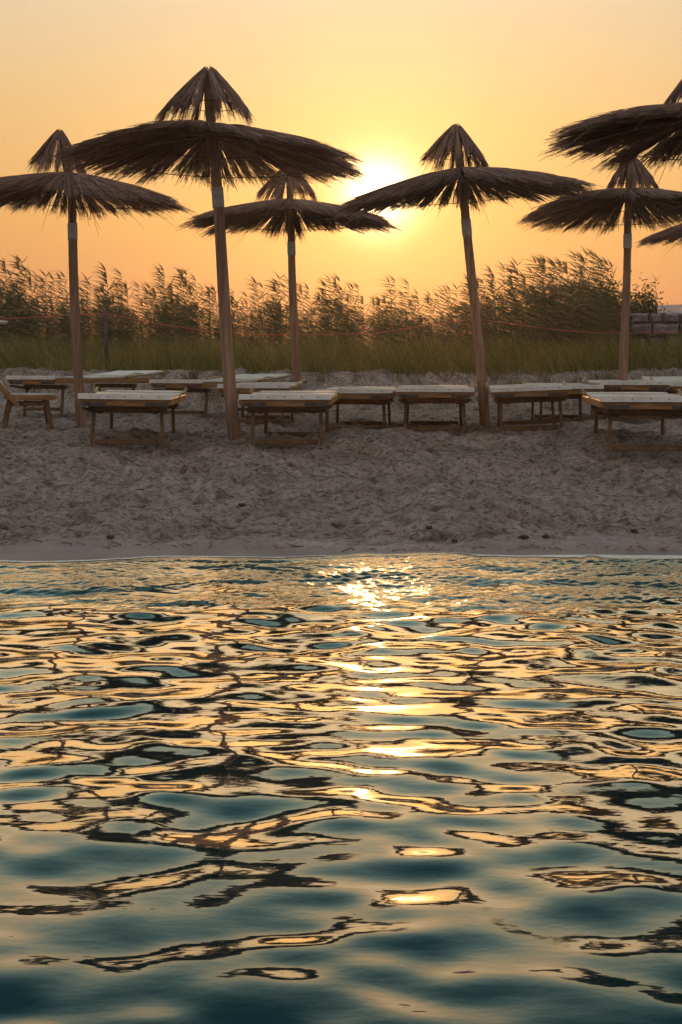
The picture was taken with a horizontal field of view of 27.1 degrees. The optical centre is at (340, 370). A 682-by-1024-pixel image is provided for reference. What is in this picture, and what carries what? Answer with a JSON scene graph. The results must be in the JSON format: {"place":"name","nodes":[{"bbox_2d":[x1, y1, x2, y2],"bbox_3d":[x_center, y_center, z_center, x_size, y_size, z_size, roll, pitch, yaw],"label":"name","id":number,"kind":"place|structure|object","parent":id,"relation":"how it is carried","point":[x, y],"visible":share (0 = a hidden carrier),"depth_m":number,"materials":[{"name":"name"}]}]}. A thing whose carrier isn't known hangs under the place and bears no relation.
{"place":"outdoors","nodes":[
{"label":"outdoors","id":0,"kind":"place"},
{"bbox_2d":[0,553,681,1023],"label":"water","id":1,"kind":"structure","parent":0,"point":[404,789],"depth_m":3.03,"materials":[{"name":"liquid"}]},
{"bbox_2d":[0,552,681,562],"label":"foam","id":2,"kind":"object","parent":1,"relation":"on","point":[647,556],"visible":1,"depth_m":6.82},
{"bbox_2d":[0,367,681,562],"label":"ground","id":3,"kind":"structure","parent":0,"point":[470,507],"depth_m":8.95,"materials":[{"name":"sand"}]},
{"bbox_2d":[0,258,16,336],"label":"reed","id":4,"kind":"object","parent":3,"relation":"on","point":[3,265],"visible":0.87,"depth_m":21.24,"materials":[{"name":"green plant"}]},
{"bbox_2d":[0,255,27,333],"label":"reed","id":5,"kind":"object","parent":3,"relation":"on","point":[17,263],"visible":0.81,"depth_m":21.23,"materials":[{"name":"green plant"}]},
{"bbox_2d":[6,269,32,344],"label":"reed","id":6,"kind":"object","parent":3,"relation":"on","point":[20,307],"visible":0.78,"depth_m":20.40,"materials":[{"name":"green plant"}]},
{"bbox_2d":[6,263,40,337],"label":"reed","id":7,"kind":"object","parent":3,"relation":"on","point":[23,267],"visible":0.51,"depth_m":21.82,"materials":[{"name":"green plant"}]},
{"bbox_2d":[0,320,56,429],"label":"deck chair","id":8,"kind":"object","parent":3,"relation":"on","point":[12,398],"visible":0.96,"depth_m":12.60,"materials":[{"name":"brown wood"}]},
{"bbox_2d":[20,267,36,336],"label":"reed","id":9,"kind":"object","parent":3,"relation":"on","point":[29,296],"visible":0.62,"depth_m":21.92,"materials":[{"name":"green plant"}]},
{"bbox_2d":[22,269,48,342],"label":"reed","id":10,"kind":"object","parent":3,"relation":"on","point":[35,302],"visible":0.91,"depth_m":20.16,"materials":[{"name":"green plant"}]},
{"bbox_2d":[26,276,53,341],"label":"reed","id":11,"kind":"object","parent":3,"relation":"on","point":[40,302],"visible":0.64,"depth_m":21.30,"materials":[{"name":"green plant"}]},
{"bbox_2d":[53,287,70,349],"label":"reed","id":12,"kind":"object","parent":3,"relation":"on","point":[66,316],"visible":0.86,"depth_m":19.86,"materials":[{"name":"green plant"}]},
{"bbox_2d":[48,269,81,346],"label":"reed","id":13,"kind":"object","parent":3,"relation":"on","point":[61,302],"visible":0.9,"depth_m":19.91,"materials":[{"name":"green plant"}]},
{"bbox_2d":[6,370,163,416],"bbox_3d":[-2.800,0.245,15.718,0.730,0.487,1.928,0,0,29],"label":"sunbed","id":14,"kind":"object","parent":3,"relation":"on","point":[110,377],"visible":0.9,"depth_m":15.19,"materials":[{"name":"wood"}]},
{"bbox_2d":[80,276,98,342],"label":"reed","id":15,"kind":"object","parent":3,"relation":"on","point":[85,303],"visible":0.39,"depth_m":21.62,"materials":[{"name":"green plant"}]},
{"bbox_2d":[86,288,102,342],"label":"reed","id":16,"kind":"object","parent":3,"relation":"on","point":[93,315],"visible":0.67,"depth_m":20.89,"materials":[{"name":"green plant"}]},
{"bbox_2d":[85,281,109,340],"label":"reed","id":17,"kind":"object","parent":3,"relation":"on","point":[102,287],"visible":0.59,"depth_m":21.65,"materials":[{"name":"green plant"}]},
{"bbox_2d":[0,129,196,427],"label":"straw parasol","id":18,"kind":"object","parent":3,"relation":"on","point":[21,191],"visible":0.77,"depth_m":13.26,"materials":[{"name":"brown wood"}]},
{"bbox_2d":[86,268,119,349],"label":"reed","id":19,"kind":"object","parent":3,"relation":"on","point":[104,276],"visible":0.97,"depth_m":19.65,"materials":[{"name":"green plant"}]},
{"bbox_2d":[86,264,121,330],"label":"reed","id":20,"kind":"object","parent":3,"relation":"on","point":[104,289],"visible":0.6,"depth_m":21.72,"materials":[{"name":"green plant"}]},
{"bbox_2d":[105,267,137,341],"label":"reed","id":21,"kind":"object","parent":3,"relation":"on","point":[118,302],"visible":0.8,"depth_m":19.76,"materials":[{"name":"green plant"}]},
{"bbox_2d":[107,280,136,347],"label":"reed","id":22,"kind":"object","parent":3,"relation":"on","point":[120,312],"visible":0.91,"depth_m":19.64,"materials":[{"name":"green plant"}]},
{"bbox_2d":[111,280,137,347],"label":"reed","id":23,"kind":"object","parent":3,"relation":"on","point":[125,284],"visible":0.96,"depth_m":19.67,"materials":[{"name":"green plant"}]},
{"bbox_2d":[120,280,144,346],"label":"reed","id":24,"kind":"object","parent":3,"relation":"on","point":[134,311],"visible":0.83,"depth_m":20.31,"materials":[{"name":"green plant"}]},
{"bbox_2d":[78,387,187,448],"bbox_3d":[-1.589,0.367,11.034,0.730,0.464,1.929,1,0,-3],"label":"sunbed","id":25,"kind":"object","parent":3,"relation":"on","point":[112,402],"visible":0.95,"depth_m":10.26,"materials":[{"name":"brown wood"}]},
{"bbox_2d":[135,281,158,343],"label":"reed","id":26,"kind":"object","parent":3,"relation":"on","point":[148,286],"visible":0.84,"depth_m":20.37,"materials":[{"name":"green plant"}]},
{"bbox_2d":[141,287,168,345],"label":"reed","id":27,"kind":"object","parent":3,"relation":"on","point":[153,313],"visible":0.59,"depth_m":21.05,"materials":[{"name":"green plant"}]},
{"bbox_2d":[144,264,178,339],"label":"reed","id":28,"kind":"object","parent":3,"relation":"on","point":[161,292],"visible":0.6,"depth_m":21.27,"materials":[{"name":"green plant"}]},
{"bbox_2d":[148,264,179,345],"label":"reed","id":29,"kind":"object","parent":3,"relation":"on","point":[159,271],"visible":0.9,"depth_m":20.14,"materials":[{"name":"green plant"}]},
{"bbox_2d":[157,284,176,344],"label":"reed","id":30,"kind":"object","parent":3,"relation":"on","point":[171,290],"visible":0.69,"depth_m":21.13,"materials":[{"name":"green plant"}]},
{"bbox_2d":[159,267,189,343],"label":"reed","id":31,"kind":"object","parent":3,"relation":"on","point":[176,297],"visible":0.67,"depth_m":20.68,"materials":[{"name":"green plant"}]},
{"bbox_2d":[163,269,190,344],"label":"reed","id":32,"kind":"object","parent":3,"relation":"on","point":[180,274],"visible":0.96,"depth_m":19.79,"materials":[{"name":"green plant"}]},
{"bbox_2d":[168,275,194,344],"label":"reed","id":33,"kind":"object","parent":3,"relation":"on","point":[184,305],"visible":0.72,"depth_m":20.40,"materials":[{"name":"green plant"}]},
{"bbox_2d":[173,267,201,344],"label":"reed","id":34,"kind":"object","parent":3,"relation":"on","point":[185,304],"visible":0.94,"depth_m":19.68,"materials":[{"name":"green plant"}]},
{"bbox_2d":[176,273,205,341],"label":"reed","id":35,"kind":"object","parent":3,"relation":"on","point":[195,305],"visible":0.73,"depth_m":20.60,"materials":[{"name":"green plant"}]},
{"bbox_2d":[190,283,217,338],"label":"reed","id":36,"kind":"object","parent":3,"relation":"on","point":[201,308],"visible":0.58,"depth_m":21.09,"materials":[{"name":"green plant"}]},
{"bbox_2d":[191,286,217,349],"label":"reed","id":37,"kind":"object","parent":3,"relation":"on","point":[206,313],"visible":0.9,"depth_m":19.75,"materials":[{"name":"green plant"}]},
{"bbox_2d":[46,66,369,439],"bbox_3d":[-1.035,-0.766,10.847,2.542,3.143,2.544,0,0,0],"label":"straw parasol","id":38,"kind":"object","parent":3,"relation":"on","point":[161,145],"visible":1,"depth_m":10.88,"materials":[{"name":"brown wood"}]},
{"bbox_2d":[149,374,289,417],"bbox_3d":[-1.329,0.286,15.933,0.730,0.487,1.928,0,0,27],"label":"sunbed","id":39,"kind":"object","parent":3,"relation":"on","point":[193,386],"visible":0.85,"depth_m":15.21,"materials":[{"name":"wood"}]},
{"bbox_2d":[235,299,252,346],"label":"reed","id":40,"kind":"object","parent":3,"relation":"on","point":[244,320],"visible":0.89,"depth_m":19.79,"materials":[{"name":"green plant"}]},
{"bbox_2d":[235,274,268,352],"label":"reed","id":41,"kind":"object","parent":3,"relation":"on","point":[254,310],"visible":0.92,"depth_m":19.78,"materials":[{"name":"green plant"}]},
{"bbox_2d":[217,380,302,426],"bbox_3d":[-0.769,0.324,13.935,0.730,0.464,1.929,0,0,2],"label":"sunbed","id":42,"kind":"object","parent":3,"relation":"on","point":[243,387],"visible":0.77,"depth_m":13.15,"materials":[{"name":"wood"}]},
{"bbox_2d":[257,280,283,347],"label":"reed","id":43,"kind":"object","parent":3,"relation":"on","point":[274,288],"visible":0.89,"depth_m":20.22,"materials":[{"name":"green plant"}]},
{"bbox_2d":[260,277,288,342],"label":"reed","id":44,"kind":"object","parent":3,"relation":"on","point":[275,311],"visible":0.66,"depth_m":20.88,"materials":[{"name":"green plant"}]},
{"bbox_2d":[262,271,288,338],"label":"reed","id":45,"kind":"object","parent":3,"relation":"on","point":[276,300],"visible":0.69,"depth_m":21.32,"materials":[{"name":"green plant"}]},
{"bbox_2d":[176,170,401,414],"bbox_3d":[-0.541,-0.790,15.999,2.474,3.094,2.472,0,0,-39],"label":"straw parasol","id":46,"kind":"object","parent":3,"relation":"on","point":[279,210],"visible":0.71,"depth_m":15.97,"materials":[{"name":"brown wood"}]},
{"bbox_2d":[238,387,340,446],"bbox_3d":[-0.376,0.370,11.085,0.730,0.464,1.929,0,0,1],"label":"sunbed","id":47,"kind":"object","parent":3,"relation":"on","point":[320,402],"visible":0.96,"depth_m":10.31,"materials":[{"name":"brown wood"}]},
{"bbox_2d":[297,282,318,345],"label":"reed","id":48,"kind":"object","parent":3,"relation":"on","point":[307,307],"visible":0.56,"depth_m":20.83,"materials":[{"name":"green plant"}]},
{"bbox_2d":[307,285,333,346],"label":"reed","id":49,"kind":"object","parent":3,"relation":"on","point":[321,316],"visible":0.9,"depth_m":19.63,"materials":[{"name":"green plant"}]},
{"bbox_2d":[310,280,332,338],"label":"reed","id":50,"kind":"object","parent":3,"relation":"on","point":[322,306],"visible":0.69,"depth_m":21.02,"materials":[{"name":"green plant"}]},
{"bbox_2d":[0,276,643,369],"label":"reed bed","id":51,"kind":"object","parent":3,"relation":"on","point":[11,323],"visible":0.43,"depth_m":20.44,"materials":[{"name":"green plant"}]},
{"bbox_2d":[323,275,345,343],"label":"reed","id":52,"kind":"object","parent":3,"relation":"on","point":[334,280],"visible":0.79,"depth_m":21.74,"materials":[{"name":"green plant"}]},
{"bbox_2d":[326,286,352,345],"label":"reed","id":53,"kind":"object","parent":3,"relation":"on","point":[338,310],"visible":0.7,"depth_m":20.08,"materials":[{"name":"green plant"}]},
{"bbox_2d":[0,326,681,379],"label":"dune grass","id":54,"kind":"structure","parent":3,"relation":"on","point":[450,359],"depth_m":18.96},
{"bbox_2d":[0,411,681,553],"bbox_3d":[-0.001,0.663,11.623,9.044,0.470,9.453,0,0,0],"label":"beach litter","id":55,"kind":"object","parent":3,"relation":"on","point":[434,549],"visible":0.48,"depth_m":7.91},
{"bbox_2d":[0,356,681,413],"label":"bank tufts","id":56,"kind":"object","parent":3,"relation":"on","point":[324,370],"visible":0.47,"depth_m":18.27,"materials":[{"name":"green plant"}]},
{"bbox_2d":[3,311,681,371],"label":"rope fence","id":57,"kind":"object","parent":3,"relation":"on","point":[105,335],"visible":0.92,"depth_m":18.57,"materials":[{"name":"fabric"}]},
{"bbox_2d":[338,283,358,344],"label":"reed","id":58,"kind":"object","parent":3,"relation":"on","point":[348,309],"visible":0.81,"depth_m":19.79,"materials":[{"name":"green plant"}]},
{"bbox_2d":[316,384,400,430],"bbox_3d":[0.181,0.359,13.233,0.730,0.464,1.929,0,0,4],"label":"sunbed","id":59,"kind":"object","parent":3,"relation":"on","point":[383,396],"visible":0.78,"depth_m":12.48,"materials":[{"name":"wood"}]},
{"bbox_2d":[349,294,370,343],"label":"reed","id":60,"kind":"object","parent":3,"relation":"on","point":[360,312],"visible":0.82,"depth_m":20.47,"materials":[{"name":"green plant"}]},
{"bbox_2d":[365,295,386,348],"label":"reed","id":61,"kind":"object","parent":3,"relation":"on","point":[374,320],"visible":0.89,"depth_m":19.75,"materials":[{"name":"green plant"}]},
{"bbox_2d":[377,274,406,351],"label":"reed","id":62,"kind":"object","parent":3,"relation":"on","point":[390,306],"visible":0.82,"depth_m":20.29,"materials":[{"name":"green plant"}]},
{"bbox_2d":[388,290,415,348],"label":"reed","id":63,"kind":"object","parent":3,"relation":"on","point":[400,292],"visible":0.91,"depth_m":19.61,"materials":[{"name":"green plant"}]},
{"bbox_2d":[387,276,421,341],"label":"reed","id":64,"kind":"object","parent":3,"relation":"on","point":[404,308],"visible":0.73,"depth_m":20.15,"materials":[{"name":"green plant"}]},
{"bbox_2d":[407,288,427,346],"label":"reed","id":65,"kind":"object","parent":3,"relation":"on","point":[418,316],"visible":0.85,"depth_m":19.68,"materials":[{"name":"green plant"}]},
{"bbox_2d":[420,298,443,345],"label":"reed","id":66,"kind":"object","parent":3,"relation":"on","point":[432,318],"visible":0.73,"depth_m":19.97,"materials":[{"name":"green plant"}]},
{"bbox_2d":[395,382,473,434],"bbox_3d":[0.847,0.343,12.884,0.730,0.464,1.929,0,0,3],"label":"sunbed","id":67,"kind":"object","parent":3,"relation":"on","point":[460,395],"visible":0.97,"depth_m":12.11,"materials":[{"name":"wood"}]},
{"bbox_2d":[437,283,456,341],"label":"reed","id":68,"kind":"object","parent":3,"relation":"on","point":[446,313],"visible":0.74,"depth_m":20.26,"materials":[{"name":"green plant"}]},
{"bbox_2d":[436,286,459,346],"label":"reed","id":69,"kind":"object","parent":3,"relation":"on","point":[446,310],"visible":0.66,"depth_m":20.70,"materials":[{"name":"green plant"}]},
{"bbox_2d":[438,281,464,348],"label":"reed","id":70,"kind":"object","parent":3,"relation":"on","point":[453,308],"visible":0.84,"depth_m":19.71,"materials":[{"name":"green plant"}]},
{"bbox_2d":[453,277,478,342],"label":"reed","id":71,"kind":"object","parent":3,"relation":"on","point":[466,309],"visible":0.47,"depth_m":20.29,"materials":[{"name":"green plant"}]},
{"bbox_2d":[329,123,603,428],"bbox_3d":[1.140,-0.748,13.192,2.530,3.099,2.436,0,0,0],"label":"straw parasol","id":72,"kind":"object","parent":3,"relation":"on","point":[481,177],"visible":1,"depth_m":13.17,"materials":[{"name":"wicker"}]},
{"bbox_2d":[477,265,503,343],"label":"reed","id":73,"kind":"object","parent":3,"relation":"on","point":[489,269],"visible":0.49,"depth_m":21.34,"materials":[{"name":"green plant"}]},
{"bbox_2d":[481,281,503,350],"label":"reed","id":74,"kind":"object","parent":3,"relation":"on","point":[491,288],"visible":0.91,"depth_m":19.64,"materials":[{"name":"green plant"}]},
{"bbox_2d":[489,260,512,345],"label":"reed","id":75,"kind":"object","parent":3,"relation":"on","point":[500,291],"visible":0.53,"depth_m":21.24,"materials":[{"name":"green plant"}]},
{"bbox_2d":[491,266,530,344],"bbox_3d":[2.396,-0.718,19.731,0.630,1.516,0.287,0,0,17],"label":"reed","id":76,"kind":"object","parent":3,"relation":"on","point":[509,303],"visible":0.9,"depth_m":19.71,"materials":[{"name":"green plant"}]},
{"bbox_2d":[496,257,531,340],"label":"reed","id":77,"kind":"object","parent":3,"relation":"on","point":[514,294],"visible":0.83,"depth_m":20.01,"materials":[{"name":"green plant"}]},
{"bbox_2d":[497,260,531,339],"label":"reed","id":78,"kind":"object","parent":3,"relation":"on","point":[511,262],"visible":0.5,"depth_m":21.00,"materials":[{"name":"green plant"}]},
{"bbox_2d":[500,266,537,359],"bbox_3d":[2.499,-0.720,19.916,0.602,1.520,0.239,0,0,7],"label":"reed","id":79,"kind":"object","parent":3,"relation":"on","point":[518,300],"visible":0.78,"depth_m":19.91,"materials":[{"name":"green plant"}]},
{"bbox_2d":[507,272,536,338],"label":"reed","id":80,"kind":"object","parent":3,"relation":"on","point":[523,279],"visible":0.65,"depth_m":20.84,"materials":[{"name":"green plant"}]},
{"bbox_2d":[511,269,537,333],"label":"reed","id":81,"kind":"object","parent":3,"relation":"on","point":[521,302],"visible":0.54,"depth_m":20.61,"materials":[{"name":"green plant"}]},
{"bbox_2d":[485,380,570,430],"bbox_3d":[1.669,0.330,12.682,0.730,0.464,1.929,-2,0,5],"label":"sunbed","id":82,"kind":"object","parent":3,"relation":"on","point":[552,393],"visible":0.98,"depth_m":11.91,"materials":[{"name":"brown wood"}]},
{"bbox_2d":[520,258,555,341],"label":"reed","id":83,"kind":"object","parent":3,"relation":"on","point":[540,285],"visible":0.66,"depth_m":20.81,"materials":[{"name":"green plant"}]},
{"bbox_2d":[523,253,556,334],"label":"reed","id":84,"kind":"object","parent":3,"relation":"on","point":[541,287],"visible":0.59,"depth_m":20.37,"materials":[{"name":"green plant"}]},
{"bbox_2d":[530,256,569,345],"bbox_3d":[2.950,-0.793,19.922,0.653,1.665,0.242,0,0,-2],"label":"reed","id":85,"kind":"object","parent":3,"relation":"on","point":[551,261],"visible":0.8,"depth_m":19.88,"materials":[{"name":"green plant"}]},
{"bbox_2d":[537,259,574,368],"bbox_3d":[3.043,-0.777,19.947,0.681,1.635,0.310,0,0,20],"label":"reed","id":86,"kind":"object","parent":3,"relation":"on","point":[554,265],"visible":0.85,"depth_m":19.93,"materials":[{"name":"green plant"}]},
{"bbox_2d":[546,259,577,343],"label":"reed","id":87,"kind":"object","parent":3,"relation":"on","point":[564,267],"visible":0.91,"depth_m":19.96,"materials":[{"name":"green plant"}]},
{"bbox_2d":[522,380,603,422],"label":"sunbed","id":88,"kind":"object","parent":3,"relation":"on","point":[576,391],"visible":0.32,"depth_m":13.79,"materials":[{"name":"wood"}]},
{"bbox_2d":[558,251,590,341],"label":"reed","id":89,"kind":"object","parent":3,"relation":"on","point":[574,256],"visible":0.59,"depth_m":21.02,"materials":[{"name":"green plant"}]},
{"bbox_2d":[563,251,596,340],"bbox_3d":[3.451,-0.837,20.053,0.786,1.754,0.358,0,0,6],"label":"reed","id":90,"kind":"object","parent":3,"relation":"on","point":[581,257],"visible":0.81,"depth_m":20.02,"materials":[{"name":"green plant"}]},
{"bbox_2d":[567,254,594,337],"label":"reed","id":91,"kind":"object","parent":3,"relation":"on","point":[579,293],"visible":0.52,"depth_m":21.09,"materials":[{"name":"green plant"}]},
{"bbox_2d":[562,306,606,353],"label":"bush","id":92,"kind":"object","parent":3,"relation":"on","point":[583,333],"visible":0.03,"depth_m":21.93,"materials":[{"name":"green plant"}]},
{"bbox_2d":[577,248,606,335],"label":"reed","id":93,"kind":"object","parent":3,"relation":"on","point":[589,290],"visible":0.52,"depth_m":20.64,"materials":[{"name":"green plant"}]},
{"bbox_2d":[577,249,613,333],"bbox_3d":[3.545,-0.827,19.750,0.599,1.733,0.222,0,0,-3],"label":"reed","id":94,"kind":"object","parent":3,"relation":"on","point":[593,291],"visible":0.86,"depth_m":19.71,"materials":[{"name":"green plant"}]},
{"bbox_2d":[578,254,614,338],"bbox_3d":[3.682,-0.806,20.099,0.670,1.691,0.248,0,0,4],"label":"reed","id":95,"kind":"object","parent":3,"relation":"on","point":[600,260],"visible":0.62,"depth_m":20.05,"materials":[{"name":"green plant"}]},
{"bbox_2d":[515,158,681,379],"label":"straw parasol","id":96,"kind":"object","parent":3,"relation":"on","point":[605,206],"visible":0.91,"depth_m":15.21,"materials":[{"name":"brown wood"}]},
{"bbox_2d":[588,256,619,348],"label":"reed","id":97,"kind":"object","parent":3,"relation":"on","point":[604,261],"visible":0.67,"depth_m":20.20,"materials":[{"name":"green plant"}]},
{"bbox_2d":[596,259,622,342],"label":"reed","id":98,"kind":"object","parent":3,"relation":"on","point":[609,283],"visible":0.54,"depth_m":21.17,"materials":[{"name":"green plant"}]},
{"bbox_2d":[538,79,681,189],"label":"straw parasol","id":99,"kind":"object","parent":3,"relation":"on","point":[638,130],"visible":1,"depth_m":10.32,"materials":[{"name":"brown wood"}]},
{"bbox_2d":[585,269,645,318],"bbox_3d":[4.371,-0.811,23.272,1.236,1.782,1.288,0,0,-27],"label":"bush","id":100,"kind":"object","parent":3,"relation":"on","point":[634,306],"visible":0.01,"depth_m":23.02,"materials":[{"name":"green plant"}]},
{"bbox_2d":[581,377,669,420],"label":"sunbed","id":101,"kind":"object","parent":3,"relation":"on","point":[628,385],"visible":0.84,"depth_m":13.71,"materials":[{"name":"wood"}]},
{"bbox_2d":[581,389,681,458],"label":"sunbed","id":102,"kind":"object","parent":3,"relation":"on","point":[660,404],"visible":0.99,"depth_m":9.93,"materials":[{"name":"brown wood"}]},
{"bbox_2d":[601,313,681,353],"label":"stone wall","id":103,"kind":"structure","parent":3,"relation":"on","point":[653,322],"depth_m":21.80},
{"bbox_2d":[621,278,670,312],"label":"bush","id":104,"kind":"object","parent":3,"relation":"on","point":[647,304],"visible":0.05,"depth_m":23.33,"materials":[{"name":"green plant"}]},
{"bbox_2d":[634,224,681,255],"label":"straw parasol","id":105,"kind":"object","parent":3,"relation":"on","point":[672,235],"visible":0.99,"depth_m":16.79,"materials":[{"name":"brown wood"}]},
{"bbox_2d":[641,376,681,417],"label":"sunbed","id":106,"kind":"object","parent":3,"relation":"on","point":[675,383],"visible":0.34,"depth_m":16.00,"materials":[{"name":"brown wood"}]},
{"bbox_2d":[0,0,681,350],"label":"sky","id":107,"kind":"structure","parent":0,"point":[380,82],"materials":[{"name":"orange"}]},
{"bbox_2d":[501,304,681,341],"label":"hill","id":108,"kind":"structure","parent":0,"point":[675,308],"depth_m":69.16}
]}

